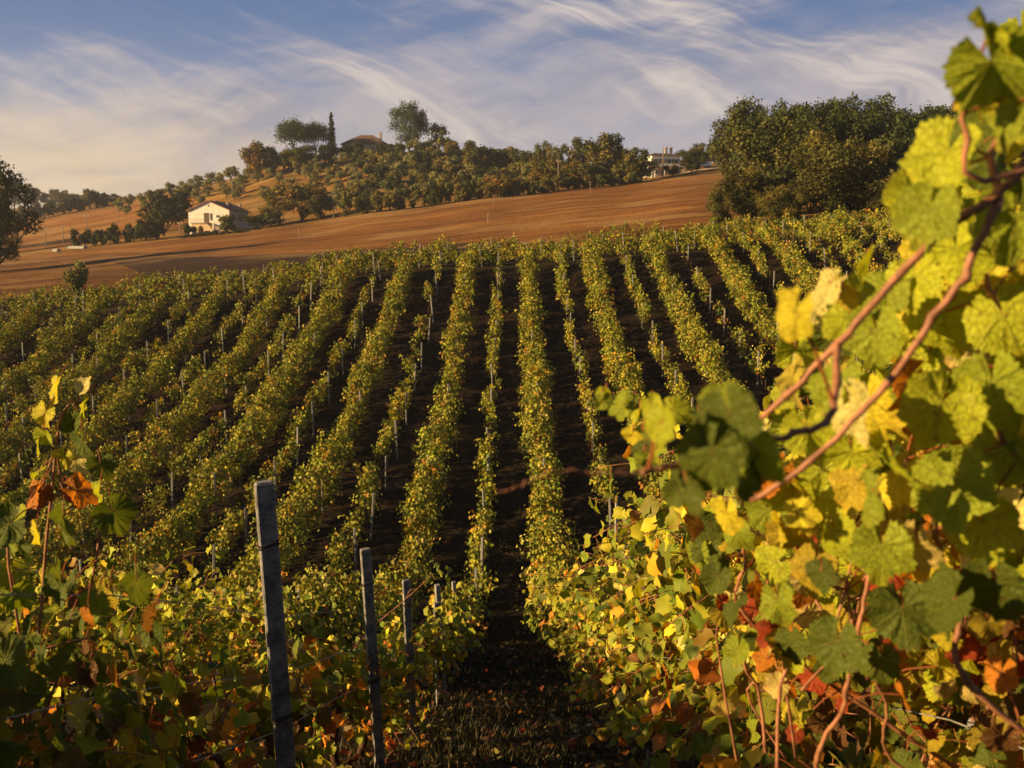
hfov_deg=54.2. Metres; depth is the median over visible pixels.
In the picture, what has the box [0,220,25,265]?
bushy oak
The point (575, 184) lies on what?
shrub
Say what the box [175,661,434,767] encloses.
trellis wire
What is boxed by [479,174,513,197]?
autumn tree
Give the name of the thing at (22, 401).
vine hedge
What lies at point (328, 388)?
trellis post
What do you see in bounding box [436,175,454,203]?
shrub
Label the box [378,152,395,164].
shrub
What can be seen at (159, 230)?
shrub
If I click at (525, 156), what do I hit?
leafy tree
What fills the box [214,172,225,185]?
olive tree
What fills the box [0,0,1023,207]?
sky
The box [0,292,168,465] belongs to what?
vine hedge
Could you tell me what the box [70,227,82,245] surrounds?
shrub
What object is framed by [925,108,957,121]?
oak tree
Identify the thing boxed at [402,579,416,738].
concrete post
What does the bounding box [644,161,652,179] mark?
leafy tree
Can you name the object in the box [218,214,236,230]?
shrub
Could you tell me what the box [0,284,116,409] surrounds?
vine hedge
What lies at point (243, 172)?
olive tree
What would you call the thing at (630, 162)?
leafy tree
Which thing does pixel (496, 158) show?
leafy tree
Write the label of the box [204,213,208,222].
door
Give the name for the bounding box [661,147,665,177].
utility pole
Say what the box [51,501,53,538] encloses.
trellis post
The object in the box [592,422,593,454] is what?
trellis post
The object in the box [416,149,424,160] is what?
shrub
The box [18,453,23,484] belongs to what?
trellis post
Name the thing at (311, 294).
trellis post
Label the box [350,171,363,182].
shrub
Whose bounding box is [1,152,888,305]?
hillside terrain
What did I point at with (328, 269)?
vine hedge
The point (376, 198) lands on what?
shrub
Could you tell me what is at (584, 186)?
shrub
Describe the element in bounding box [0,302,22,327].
vine hedge
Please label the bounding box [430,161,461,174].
shrub
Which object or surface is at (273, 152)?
leafy tree
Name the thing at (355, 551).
trellis post
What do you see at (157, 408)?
trellis post
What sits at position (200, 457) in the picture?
trellis post
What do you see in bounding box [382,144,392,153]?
shrub
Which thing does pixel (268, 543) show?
concrete post
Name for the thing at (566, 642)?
grapevine
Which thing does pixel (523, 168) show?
shrub
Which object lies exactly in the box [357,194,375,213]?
shrub
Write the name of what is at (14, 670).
grapevine
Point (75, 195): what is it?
leafy tree
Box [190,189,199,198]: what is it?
olive tree
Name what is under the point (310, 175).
olive tree
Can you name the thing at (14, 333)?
vine hedge
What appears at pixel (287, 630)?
grapevine
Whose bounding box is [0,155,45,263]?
oak tree
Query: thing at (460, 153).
shrub
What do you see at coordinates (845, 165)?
bushy oak
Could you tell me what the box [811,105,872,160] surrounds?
oak tree
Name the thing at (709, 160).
leafy tree
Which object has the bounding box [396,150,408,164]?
shrub
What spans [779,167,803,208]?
shrub
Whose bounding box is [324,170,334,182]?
olive tree
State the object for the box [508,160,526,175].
shrub
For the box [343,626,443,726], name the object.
grapevine
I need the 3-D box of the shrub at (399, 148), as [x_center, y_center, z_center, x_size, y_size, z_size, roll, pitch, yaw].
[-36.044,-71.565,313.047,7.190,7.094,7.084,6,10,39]
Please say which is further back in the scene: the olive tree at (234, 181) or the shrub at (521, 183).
the olive tree at (234, 181)
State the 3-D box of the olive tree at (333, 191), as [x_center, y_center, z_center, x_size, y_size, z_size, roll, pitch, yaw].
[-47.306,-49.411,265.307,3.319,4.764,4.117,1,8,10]
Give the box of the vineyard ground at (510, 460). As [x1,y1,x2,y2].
[0,230,944,767]
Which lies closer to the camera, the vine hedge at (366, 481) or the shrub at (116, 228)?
the vine hedge at (366, 481)
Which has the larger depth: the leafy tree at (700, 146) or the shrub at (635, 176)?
the leafy tree at (700, 146)
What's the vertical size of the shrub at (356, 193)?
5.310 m
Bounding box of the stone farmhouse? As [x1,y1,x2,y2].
[340,132,386,154]
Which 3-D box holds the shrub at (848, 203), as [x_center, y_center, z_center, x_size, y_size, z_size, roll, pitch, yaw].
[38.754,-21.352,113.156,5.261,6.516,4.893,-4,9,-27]
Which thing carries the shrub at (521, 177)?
on the hillside terrain at (250, 200)
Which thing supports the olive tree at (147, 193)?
on the hillside terrain at (250, 200)
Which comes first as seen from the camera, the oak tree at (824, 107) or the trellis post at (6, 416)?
the trellis post at (6, 416)
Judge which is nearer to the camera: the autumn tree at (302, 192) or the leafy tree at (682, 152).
the autumn tree at (302, 192)
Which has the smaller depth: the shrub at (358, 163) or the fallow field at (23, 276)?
the fallow field at (23, 276)
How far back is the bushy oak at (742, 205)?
101.36 m
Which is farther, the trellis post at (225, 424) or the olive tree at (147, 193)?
the olive tree at (147, 193)
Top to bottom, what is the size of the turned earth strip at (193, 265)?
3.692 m
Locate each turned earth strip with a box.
[4,239,70,247]
[115,243,498,280]
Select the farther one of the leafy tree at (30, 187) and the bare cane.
the leafy tree at (30, 187)
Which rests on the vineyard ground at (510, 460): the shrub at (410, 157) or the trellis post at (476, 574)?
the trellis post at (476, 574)
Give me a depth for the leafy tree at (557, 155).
255.20 m
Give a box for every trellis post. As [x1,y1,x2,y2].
[5,404,7,430]
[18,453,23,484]
[22,417,26,450]
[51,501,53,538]
[79,560,81,574]
[80,518,87,556]
[92,396,94,418]
[96,357,99,385]
[126,436,127,465]
[129,524,131,549]
[146,341,148,365]
[156,399,158,432]
[171,472,172,508]
[181,371,184,400]
[199,445,201,476]
[212,545,215,598]
[213,473,217,515]
[221,327,223,352]
[224,410,227,440]
[244,508,246,549]
[267,350,269,376]
[274,460,276,502]
[282,332,283,357]
[297,427,298,465]
[298,306,299,329]
[310,282,311,304]
[311,402,314,434]
[320,266,321,286]
[327,371,329,404]
[341,349,343,374]
[353,529,356,572]
[354,320,355,348]
[361,302,363,326]
[370,493,374,539]
[385,456,386,490]
[394,420,397,459]
[405,392,406,424]
[414,363,416,392]
[428,317,430,343]
[430,295,433,321]
[434,584,446,699]
[435,273,437,296]
[451,581,456,600]
[469,595,472,653]
[475,568,477,592]
[480,537,483,590]
[482,490,485,538]
[487,455,488,474]
[491,364,492,382]
[574,338,575,366]
[579,357,580,390]
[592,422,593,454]
[608,498,611,530]
[662,345,663,376]
[709,288,711,313]
[723,308,725,335]
[739,330,740,359]
[756,351,759,385]
[772,271,774,297]
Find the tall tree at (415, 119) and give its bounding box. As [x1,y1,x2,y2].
[387,99,431,151]
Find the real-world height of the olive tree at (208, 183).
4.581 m
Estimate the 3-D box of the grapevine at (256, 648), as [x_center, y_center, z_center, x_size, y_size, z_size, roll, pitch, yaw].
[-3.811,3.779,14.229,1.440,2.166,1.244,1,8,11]
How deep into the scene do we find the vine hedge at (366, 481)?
42.49 m
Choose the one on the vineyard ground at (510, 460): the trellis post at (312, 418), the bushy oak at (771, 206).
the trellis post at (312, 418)
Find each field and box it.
[0,172,750,286]
[0,252,234,302]
[1,198,199,251]
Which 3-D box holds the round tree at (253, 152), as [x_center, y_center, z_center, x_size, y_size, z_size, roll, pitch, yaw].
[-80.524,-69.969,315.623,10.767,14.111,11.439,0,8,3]
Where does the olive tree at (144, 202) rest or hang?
on the hillside terrain at (250, 200)
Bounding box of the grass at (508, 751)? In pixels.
[106,488,914,767]
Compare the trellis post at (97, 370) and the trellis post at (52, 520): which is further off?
the trellis post at (97, 370)
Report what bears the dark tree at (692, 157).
on the hillside terrain at (250, 200)
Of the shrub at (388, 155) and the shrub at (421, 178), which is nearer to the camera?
the shrub at (421, 178)
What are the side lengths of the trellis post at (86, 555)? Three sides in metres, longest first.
2.092 x 0.085 x 0.075 m
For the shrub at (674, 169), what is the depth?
239.54 m
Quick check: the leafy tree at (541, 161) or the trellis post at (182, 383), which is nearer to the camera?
the trellis post at (182, 383)
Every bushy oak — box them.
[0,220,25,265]
[704,188,733,225]
[710,163,782,221]
[753,184,810,227]
[779,125,895,216]
[849,165,896,212]
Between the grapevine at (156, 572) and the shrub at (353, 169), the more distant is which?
the shrub at (353, 169)
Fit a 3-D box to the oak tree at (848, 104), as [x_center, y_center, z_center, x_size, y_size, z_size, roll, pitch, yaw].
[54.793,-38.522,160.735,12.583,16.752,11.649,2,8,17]
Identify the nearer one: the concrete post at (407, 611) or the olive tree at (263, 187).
the concrete post at (407, 611)
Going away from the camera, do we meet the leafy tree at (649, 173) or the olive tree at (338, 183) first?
the leafy tree at (649, 173)
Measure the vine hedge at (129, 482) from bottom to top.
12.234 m
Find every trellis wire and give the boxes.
[0,594,432,624]
[4,643,426,719]
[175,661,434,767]
[600,648,1023,749]
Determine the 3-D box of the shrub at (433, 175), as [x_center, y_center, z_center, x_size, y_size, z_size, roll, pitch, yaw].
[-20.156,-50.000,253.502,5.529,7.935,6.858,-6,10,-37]
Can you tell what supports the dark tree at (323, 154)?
on the hillside terrain at (250, 200)
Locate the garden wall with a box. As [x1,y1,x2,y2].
[212,223,254,232]
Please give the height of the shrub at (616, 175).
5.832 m
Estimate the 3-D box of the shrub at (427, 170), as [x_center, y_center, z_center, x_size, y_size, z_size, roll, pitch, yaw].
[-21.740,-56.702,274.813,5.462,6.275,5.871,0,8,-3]
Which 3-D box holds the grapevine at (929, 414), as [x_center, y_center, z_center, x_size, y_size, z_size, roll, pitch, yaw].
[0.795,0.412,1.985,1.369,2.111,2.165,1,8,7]
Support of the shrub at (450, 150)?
on the hillside terrain at (250, 200)
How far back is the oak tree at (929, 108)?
159.06 m
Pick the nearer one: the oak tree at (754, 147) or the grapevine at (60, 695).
the grapevine at (60, 695)
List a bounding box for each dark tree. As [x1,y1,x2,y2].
[130,219,160,240]
[135,187,193,235]
[316,142,337,165]
[335,144,353,157]
[380,145,395,152]
[682,151,700,172]
[690,148,708,166]
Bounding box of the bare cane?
[348,575,431,651]
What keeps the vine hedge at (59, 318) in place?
on the vineyard ground at (510, 460)
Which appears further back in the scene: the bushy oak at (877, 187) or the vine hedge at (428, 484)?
the bushy oak at (877, 187)
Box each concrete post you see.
[254,479,295,767]
[360,547,384,767]
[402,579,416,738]
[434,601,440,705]
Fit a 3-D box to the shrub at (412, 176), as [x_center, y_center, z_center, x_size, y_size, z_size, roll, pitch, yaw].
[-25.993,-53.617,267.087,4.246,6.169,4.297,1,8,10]
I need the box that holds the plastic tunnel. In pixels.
[66,246,87,248]
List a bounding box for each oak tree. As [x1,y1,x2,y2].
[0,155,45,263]
[708,95,771,187]
[722,107,830,177]
[729,107,793,172]
[769,97,813,130]
[774,101,830,165]
[802,97,846,137]
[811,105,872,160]
[826,91,888,143]
[839,103,912,172]
[858,90,915,157]
[873,108,931,172]
[893,101,949,154]
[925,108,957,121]
[940,104,957,118]
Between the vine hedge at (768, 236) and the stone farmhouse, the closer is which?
the vine hedge at (768, 236)
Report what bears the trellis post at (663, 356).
on the vineyard ground at (510, 460)
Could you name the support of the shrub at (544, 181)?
on the hillside terrain at (250, 200)
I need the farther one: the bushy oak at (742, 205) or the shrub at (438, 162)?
the shrub at (438, 162)
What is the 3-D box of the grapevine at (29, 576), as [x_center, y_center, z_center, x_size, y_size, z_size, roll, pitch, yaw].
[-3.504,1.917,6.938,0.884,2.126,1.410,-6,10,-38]
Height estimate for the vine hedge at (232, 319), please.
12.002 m
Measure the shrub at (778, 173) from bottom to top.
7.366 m
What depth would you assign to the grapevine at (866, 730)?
3.71 m
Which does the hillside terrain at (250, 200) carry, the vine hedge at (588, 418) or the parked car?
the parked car
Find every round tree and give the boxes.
[238,139,271,181]
[332,152,351,165]
[428,122,449,149]
[443,140,463,154]
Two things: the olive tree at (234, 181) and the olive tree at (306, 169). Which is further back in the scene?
the olive tree at (234, 181)
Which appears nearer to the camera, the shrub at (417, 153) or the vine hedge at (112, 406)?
the vine hedge at (112, 406)
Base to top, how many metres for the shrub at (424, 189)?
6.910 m
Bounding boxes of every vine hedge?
[0,222,738,316]
[0,250,417,693]
[0,269,238,517]
[0,270,293,614]
[0,277,262,563]
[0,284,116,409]
[0,284,198,494]
[0,291,140,431]
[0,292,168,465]
[0,299,53,357]
[0,299,77,376]
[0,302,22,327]
[5,253,359,616]
[10,208,974,309]
[40,264,319,583]
[98,257,443,675]
[121,268,376,625]
[253,247,477,672]
[415,261,507,705]
[509,246,609,684]
[551,241,645,569]
[577,238,683,549]
[614,241,731,495]
[639,228,788,459]
[647,206,890,240]
[680,238,804,411]
[692,224,815,402]
[731,223,876,376]
[749,220,894,371]
[789,219,844,277]
[812,213,885,272]
[844,216,901,264]
[863,207,904,244]
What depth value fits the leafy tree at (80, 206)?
388.36 m
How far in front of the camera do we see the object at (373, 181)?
263.96 m
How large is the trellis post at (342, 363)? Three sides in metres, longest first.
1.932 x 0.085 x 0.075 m
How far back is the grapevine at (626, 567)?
9.54 m
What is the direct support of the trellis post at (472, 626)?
on the vineyard ground at (510, 460)
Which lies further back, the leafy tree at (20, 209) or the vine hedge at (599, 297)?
the leafy tree at (20, 209)
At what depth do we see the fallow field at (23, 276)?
131.46 m
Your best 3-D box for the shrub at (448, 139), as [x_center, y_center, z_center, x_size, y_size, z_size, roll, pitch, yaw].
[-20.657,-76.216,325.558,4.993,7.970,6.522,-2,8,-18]
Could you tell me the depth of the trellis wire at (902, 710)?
2.65 m
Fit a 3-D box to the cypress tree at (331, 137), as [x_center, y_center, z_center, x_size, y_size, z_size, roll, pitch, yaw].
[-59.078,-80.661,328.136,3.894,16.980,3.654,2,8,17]
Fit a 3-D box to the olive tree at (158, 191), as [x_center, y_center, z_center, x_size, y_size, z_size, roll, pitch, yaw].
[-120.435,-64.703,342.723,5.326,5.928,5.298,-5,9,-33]
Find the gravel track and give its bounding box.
[672,167,716,174]
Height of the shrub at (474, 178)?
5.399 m
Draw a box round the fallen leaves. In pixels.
[265,540,691,767]
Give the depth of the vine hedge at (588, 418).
52.13 m
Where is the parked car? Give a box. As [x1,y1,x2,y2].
[698,162,710,167]
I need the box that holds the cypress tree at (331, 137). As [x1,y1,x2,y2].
[327,112,337,155]
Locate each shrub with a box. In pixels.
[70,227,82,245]
[78,229,91,245]
[86,230,99,245]
[94,229,107,244]
[103,227,116,244]
[110,222,121,243]
[122,223,132,242]
[126,226,137,241]
[152,222,164,239]
[182,223,197,234]
[184,234,196,236]
[203,231,212,235]
[212,229,223,234]
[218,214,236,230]
[230,229,240,232]
[241,212,282,227]
[249,227,261,229]
[337,188,352,216]
[339,182,366,193]
[347,166,358,175]
[349,195,367,215]
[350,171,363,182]
[350,191,361,201]
[351,140,366,154]
[353,153,369,170]
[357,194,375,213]
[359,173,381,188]
[360,163,376,175]
[362,155,381,167]
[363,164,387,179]
[364,147,381,155]
[369,190,383,211]
[371,151,381,159]
[373,142,384,152]
[376,159,393,169]
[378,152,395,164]
[379,179,396,188]
[380,188,398,210]
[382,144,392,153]
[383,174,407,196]
[384,144,405,160]
[385,168,402,186]
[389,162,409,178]
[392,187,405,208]
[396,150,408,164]
[397,160,408,171]
[400,184,420,207]
[403,138,426,153]
[403,153,418,166]
[406,171,417,186]
[407,151,419,158]
[407,160,418,172]
[408,168,428,178]
[413,172,427,183]
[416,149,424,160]
[417,162,429,171]
[419,184,430,206]
[420,149,432,164]
[422,141,437,148]
[423,145,444,156]
[423,167,441,180]
[423,171,444,193]
[426,180,446,205]
[429,151,442,166]
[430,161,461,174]
[432,155,453,170]
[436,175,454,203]
[440,173,460,180]
[443,137,450,156]
[445,164,464,181]
[447,147,458,160]
[447,177,461,192]
[450,149,469,162]
[451,155,462,166]
[454,182,467,201]
[455,164,481,186]
[459,168,476,200]
[470,175,478,186]
[471,168,483,177]
[471,183,485,198]
[475,173,491,185]
[483,181,497,197]
[485,166,500,175]
[495,184,508,196]
[502,168,510,177]
[506,184,521,196]
[507,145,519,154]
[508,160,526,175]
[508,174,515,178]
[516,171,530,181]
[516,180,534,194]
[520,163,531,174]
[521,164,536,183]
[525,181,545,194]
[538,175,552,192]
[549,175,569,192]
[562,176,579,189]
[573,176,589,188]
[593,173,612,186]
[607,166,621,185]
[619,170,632,184]
[628,170,646,183]
[663,164,680,175]
[737,173,773,216]
[756,163,790,214]
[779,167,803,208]
[791,167,837,213]
[835,194,856,210]
[853,145,889,209]
[882,167,906,177]
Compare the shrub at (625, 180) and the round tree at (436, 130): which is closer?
the shrub at (625, 180)
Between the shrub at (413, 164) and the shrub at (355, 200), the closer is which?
the shrub at (355, 200)
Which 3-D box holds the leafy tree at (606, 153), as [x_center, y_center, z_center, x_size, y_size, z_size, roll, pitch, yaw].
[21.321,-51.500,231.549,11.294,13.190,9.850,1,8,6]
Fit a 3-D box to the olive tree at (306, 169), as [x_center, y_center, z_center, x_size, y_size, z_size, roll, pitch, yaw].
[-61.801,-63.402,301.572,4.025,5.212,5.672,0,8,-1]
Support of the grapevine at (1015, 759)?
on the vineyard ground at (510, 460)
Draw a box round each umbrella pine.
[271,114,313,151]
[298,118,328,154]
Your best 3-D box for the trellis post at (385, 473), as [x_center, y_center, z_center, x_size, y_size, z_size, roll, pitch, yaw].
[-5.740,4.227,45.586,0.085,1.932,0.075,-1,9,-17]
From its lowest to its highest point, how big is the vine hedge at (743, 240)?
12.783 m
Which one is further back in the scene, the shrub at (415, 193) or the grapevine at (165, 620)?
the shrub at (415, 193)
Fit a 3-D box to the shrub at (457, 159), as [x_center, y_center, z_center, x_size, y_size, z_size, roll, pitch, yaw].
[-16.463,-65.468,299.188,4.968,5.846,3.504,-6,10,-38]
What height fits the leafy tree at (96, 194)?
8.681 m
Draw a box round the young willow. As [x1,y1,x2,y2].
[63,260,88,303]
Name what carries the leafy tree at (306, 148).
on the hillside terrain at (250, 200)
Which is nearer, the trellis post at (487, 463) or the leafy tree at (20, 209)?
the trellis post at (487, 463)
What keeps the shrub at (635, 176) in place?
on the hillside terrain at (250, 200)
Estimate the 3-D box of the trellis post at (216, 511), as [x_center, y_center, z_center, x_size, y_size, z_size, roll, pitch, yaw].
[-13.232,5.082,44.643,0.085,2.262,0.075,-3,10,-12]
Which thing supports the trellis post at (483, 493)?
on the vineyard ground at (510, 460)
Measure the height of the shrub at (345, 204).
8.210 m
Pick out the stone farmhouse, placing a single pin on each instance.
(370, 142)
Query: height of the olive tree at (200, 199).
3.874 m
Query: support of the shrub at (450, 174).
on the hillside terrain at (250, 200)
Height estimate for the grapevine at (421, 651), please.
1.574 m
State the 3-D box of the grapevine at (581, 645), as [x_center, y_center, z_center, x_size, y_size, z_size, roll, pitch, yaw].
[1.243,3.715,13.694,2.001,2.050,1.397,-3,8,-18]
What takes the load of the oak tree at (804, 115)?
on the hillside terrain at (250, 200)
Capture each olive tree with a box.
[112,197,123,208]
[118,205,131,214]
[122,194,135,206]
[136,193,146,203]
[140,199,147,207]
[143,189,153,200]
[155,188,166,196]
[164,182,176,195]
[174,181,183,190]
[181,183,192,195]
[184,178,194,189]
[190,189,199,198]
[192,174,203,187]
[192,182,200,190]
[197,196,205,202]
[201,181,213,191]
[201,185,210,196]
[202,172,216,186]
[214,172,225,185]
[216,185,233,197]
[222,165,239,181]
[226,190,240,199]
[229,178,239,184]
[231,181,246,192]
[237,173,249,183]
[242,169,249,179]
[250,167,264,181]
[258,188,270,200]
[259,185,270,190]
[266,166,276,176]
[267,190,279,199]
[275,172,283,181]
[280,177,296,185]
[292,161,306,174]
[300,165,312,178]
[304,172,324,182]
[307,159,318,167]
[312,162,321,174]
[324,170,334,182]
[324,179,344,189]
[325,164,342,176]
[328,189,337,196]
[332,194,342,209]
[335,169,346,180]
[344,163,352,172]
[346,176,356,189]
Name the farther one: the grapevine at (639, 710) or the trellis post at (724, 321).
the trellis post at (724, 321)
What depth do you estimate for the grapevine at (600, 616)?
11.61 m
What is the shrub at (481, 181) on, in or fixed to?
on the hillside terrain at (250, 200)
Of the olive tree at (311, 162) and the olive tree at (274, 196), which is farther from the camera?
the olive tree at (311, 162)
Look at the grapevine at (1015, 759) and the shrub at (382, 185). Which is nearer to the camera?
the grapevine at (1015, 759)
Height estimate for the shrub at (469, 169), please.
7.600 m
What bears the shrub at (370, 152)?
on the hillside terrain at (250, 200)
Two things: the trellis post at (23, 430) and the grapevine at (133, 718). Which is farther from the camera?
the trellis post at (23, 430)
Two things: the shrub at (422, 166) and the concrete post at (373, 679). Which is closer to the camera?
the concrete post at (373, 679)
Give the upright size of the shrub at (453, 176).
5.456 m
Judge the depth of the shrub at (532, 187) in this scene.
221.68 m
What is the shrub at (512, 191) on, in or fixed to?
on the hillside terrain at (250, 200)
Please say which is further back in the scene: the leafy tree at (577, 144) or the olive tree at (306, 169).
the olive tree at (306, 169)
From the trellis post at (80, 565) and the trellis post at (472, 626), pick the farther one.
the trellis post at (80, 565)
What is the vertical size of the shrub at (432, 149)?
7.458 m
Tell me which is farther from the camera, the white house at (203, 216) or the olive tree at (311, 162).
the olive tree at (311, 162)
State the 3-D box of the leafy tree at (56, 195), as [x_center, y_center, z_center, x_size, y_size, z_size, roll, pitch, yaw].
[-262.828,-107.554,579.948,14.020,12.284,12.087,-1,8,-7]
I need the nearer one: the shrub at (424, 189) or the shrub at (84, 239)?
the shrub at (424, 189)
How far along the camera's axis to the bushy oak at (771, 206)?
95.75 m
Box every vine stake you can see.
[614,496,618,564]
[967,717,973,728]
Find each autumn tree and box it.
[256,195,300,220]
[265,177,338,220]
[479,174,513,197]
[510,177,528,195]
[524,161,557,192]
[560,158,586,183]
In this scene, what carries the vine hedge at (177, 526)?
on the vineyard ground at (510, 460)
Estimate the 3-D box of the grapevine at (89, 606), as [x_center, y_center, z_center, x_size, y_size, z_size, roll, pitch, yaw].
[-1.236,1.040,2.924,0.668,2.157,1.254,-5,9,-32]
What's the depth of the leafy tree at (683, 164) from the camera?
277.98 m
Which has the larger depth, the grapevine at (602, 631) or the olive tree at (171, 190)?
the olive tree at (171, 190)
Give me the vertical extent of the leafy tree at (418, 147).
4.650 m
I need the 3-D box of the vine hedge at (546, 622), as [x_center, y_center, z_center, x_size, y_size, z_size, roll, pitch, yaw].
[1.235,-0.669,48.847,2.849,12.292,68.746,0,8,0]
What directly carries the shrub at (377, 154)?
on the hillside terrain at (250, 200)
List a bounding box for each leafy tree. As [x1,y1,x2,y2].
[8,176,23,207]
[12,183,34,207]
[17,206,31,218]
[26,204,42,217]
[30,186,47,204]
[38,194,56,204]
[38,203,52,216]
[43,202,59,215]
[47,189,72,204]
[55,201,69,213]
[60,196,78,212]
[67,193,82,203]
[73,198,86,210]
[81,188,96,208]
[89,190,101,207]
[96,192,108,206]
[105,193,120,202]
[262,146,282,175]
[275,147,308,171]
[293,144,316,165]
[303,194,336,219]
[412,145,426,151]
[460,140,493,170]
[485,147,509,173]
[501,150,532,167]
[527,140,552,168]
[545,143,574,178]
[568,162,607,187]
[571,136,587,162]
[580,132,626,185]
[616,147,660,173]
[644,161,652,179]
[674,147,700,168]
[680,160,690,168]
[692,142,710,161]
[705,141,724,166]
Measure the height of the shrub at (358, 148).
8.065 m
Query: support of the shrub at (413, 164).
on the hillside terrain at (250, 200)
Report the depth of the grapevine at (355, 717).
7.88 m
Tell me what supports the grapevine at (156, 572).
on the vineyard ground at (510, 460)
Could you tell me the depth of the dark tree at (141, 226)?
228.49 m
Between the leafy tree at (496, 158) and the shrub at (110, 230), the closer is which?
the shrub at (110, 230)
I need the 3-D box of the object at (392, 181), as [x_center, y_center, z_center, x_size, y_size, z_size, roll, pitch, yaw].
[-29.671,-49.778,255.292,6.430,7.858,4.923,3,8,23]
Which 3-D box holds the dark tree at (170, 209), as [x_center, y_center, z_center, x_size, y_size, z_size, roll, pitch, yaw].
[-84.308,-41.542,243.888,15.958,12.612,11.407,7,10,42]
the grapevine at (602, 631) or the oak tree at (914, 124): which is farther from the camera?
the oak tree at (914, 124)
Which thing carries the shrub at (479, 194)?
on the hillside terrain at (250, 200)
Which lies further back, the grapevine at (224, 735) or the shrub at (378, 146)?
the shrub at (378, 146)
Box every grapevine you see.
[0,363,212,767]
[0,548,46,614]
[0,558,74,710]
[0,612,186,767]
[0,636,165,767]
[6,547,136,727]
[46,544,229,750]
[85,661,211,767]
[89,644,348,767]
[108,567,245,673]
[112,569,229,695]
[174,583,262,720]
[182,628,339,767]
[205,584,300,701]
[213,573,293,691]
[226,641,364,767]
[229,589,301,667]
[249,626,406,767]
[291,635,416,757]
[334,631,429,746]
[342,639,429,736]
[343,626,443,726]
[378,610,460,704]
[380,619,446,710]
[499,4,1023,767]
[521,532,679,753]
[534,585,622,704]
[544,541,704,735]
[553,569,623,702]
[554,557,634,714]
[558,558,642,712]
[564,539,682,726]
[580,491,772,767]
[591,395,848,767]
[593,471,844,767]
[594,488,772,767]
[660,361,929,767]
[793,396,1023,767]
[813,246,1023,767]
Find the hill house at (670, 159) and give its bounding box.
[643,147,683,177]
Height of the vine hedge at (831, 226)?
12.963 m
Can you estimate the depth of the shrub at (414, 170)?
273.98 m
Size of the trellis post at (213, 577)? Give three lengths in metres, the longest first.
2.262 x 0.085 x 0.075 m
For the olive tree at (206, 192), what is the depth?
313.88 m
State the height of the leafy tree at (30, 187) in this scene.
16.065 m
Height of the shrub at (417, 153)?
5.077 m
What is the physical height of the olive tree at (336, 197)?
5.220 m
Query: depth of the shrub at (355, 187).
262.40 m
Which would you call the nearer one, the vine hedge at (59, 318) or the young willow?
the vine hedge at (59, 318)
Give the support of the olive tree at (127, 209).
on the hillside terrain at (250, 200)
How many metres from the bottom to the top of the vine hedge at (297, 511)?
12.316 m
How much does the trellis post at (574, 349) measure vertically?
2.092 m
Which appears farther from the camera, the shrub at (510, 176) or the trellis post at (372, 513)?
the shrub at (510, 176)
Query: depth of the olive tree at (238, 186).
298.58 m
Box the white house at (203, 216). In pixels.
[185,200,250,234]
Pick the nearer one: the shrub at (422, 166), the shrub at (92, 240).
the shrub at (92, 240)
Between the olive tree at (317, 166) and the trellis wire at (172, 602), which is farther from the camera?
the olive tree at (317, 166)
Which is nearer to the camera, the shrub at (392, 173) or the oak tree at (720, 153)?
the oak tree at (720, 153)
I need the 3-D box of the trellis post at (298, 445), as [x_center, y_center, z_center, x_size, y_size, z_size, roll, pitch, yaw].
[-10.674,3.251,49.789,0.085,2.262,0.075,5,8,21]
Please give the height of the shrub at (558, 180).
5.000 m
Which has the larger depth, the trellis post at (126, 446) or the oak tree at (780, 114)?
the oak tree at (780, 114)
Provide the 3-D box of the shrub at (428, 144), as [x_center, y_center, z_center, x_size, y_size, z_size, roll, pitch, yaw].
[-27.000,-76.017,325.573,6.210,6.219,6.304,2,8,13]
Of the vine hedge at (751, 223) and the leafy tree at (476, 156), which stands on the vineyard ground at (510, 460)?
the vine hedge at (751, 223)
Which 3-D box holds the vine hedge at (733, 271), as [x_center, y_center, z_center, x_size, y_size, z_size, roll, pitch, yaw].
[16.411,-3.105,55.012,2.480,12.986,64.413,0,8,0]
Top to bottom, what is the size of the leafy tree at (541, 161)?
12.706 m
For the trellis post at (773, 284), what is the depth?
72.09 m
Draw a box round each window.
[238,214,241,221]
[673,159,678,163]
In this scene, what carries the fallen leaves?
on the vineyard ground at (510, 460)
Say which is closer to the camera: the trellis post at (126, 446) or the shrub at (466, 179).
the trellis post at (126, 446)
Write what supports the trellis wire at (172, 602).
attached to the concrete post
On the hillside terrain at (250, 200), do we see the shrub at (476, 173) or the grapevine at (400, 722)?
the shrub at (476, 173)
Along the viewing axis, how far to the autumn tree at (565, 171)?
225.94 m
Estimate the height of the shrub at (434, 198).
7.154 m
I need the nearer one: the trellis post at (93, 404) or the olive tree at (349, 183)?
the trellis post at (93, 404)
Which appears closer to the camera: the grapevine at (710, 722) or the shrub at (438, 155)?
the grapevine at (710, 722)
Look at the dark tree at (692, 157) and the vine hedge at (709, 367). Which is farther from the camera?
the dark tree at (692, 157)
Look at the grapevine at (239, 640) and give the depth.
12.99 m

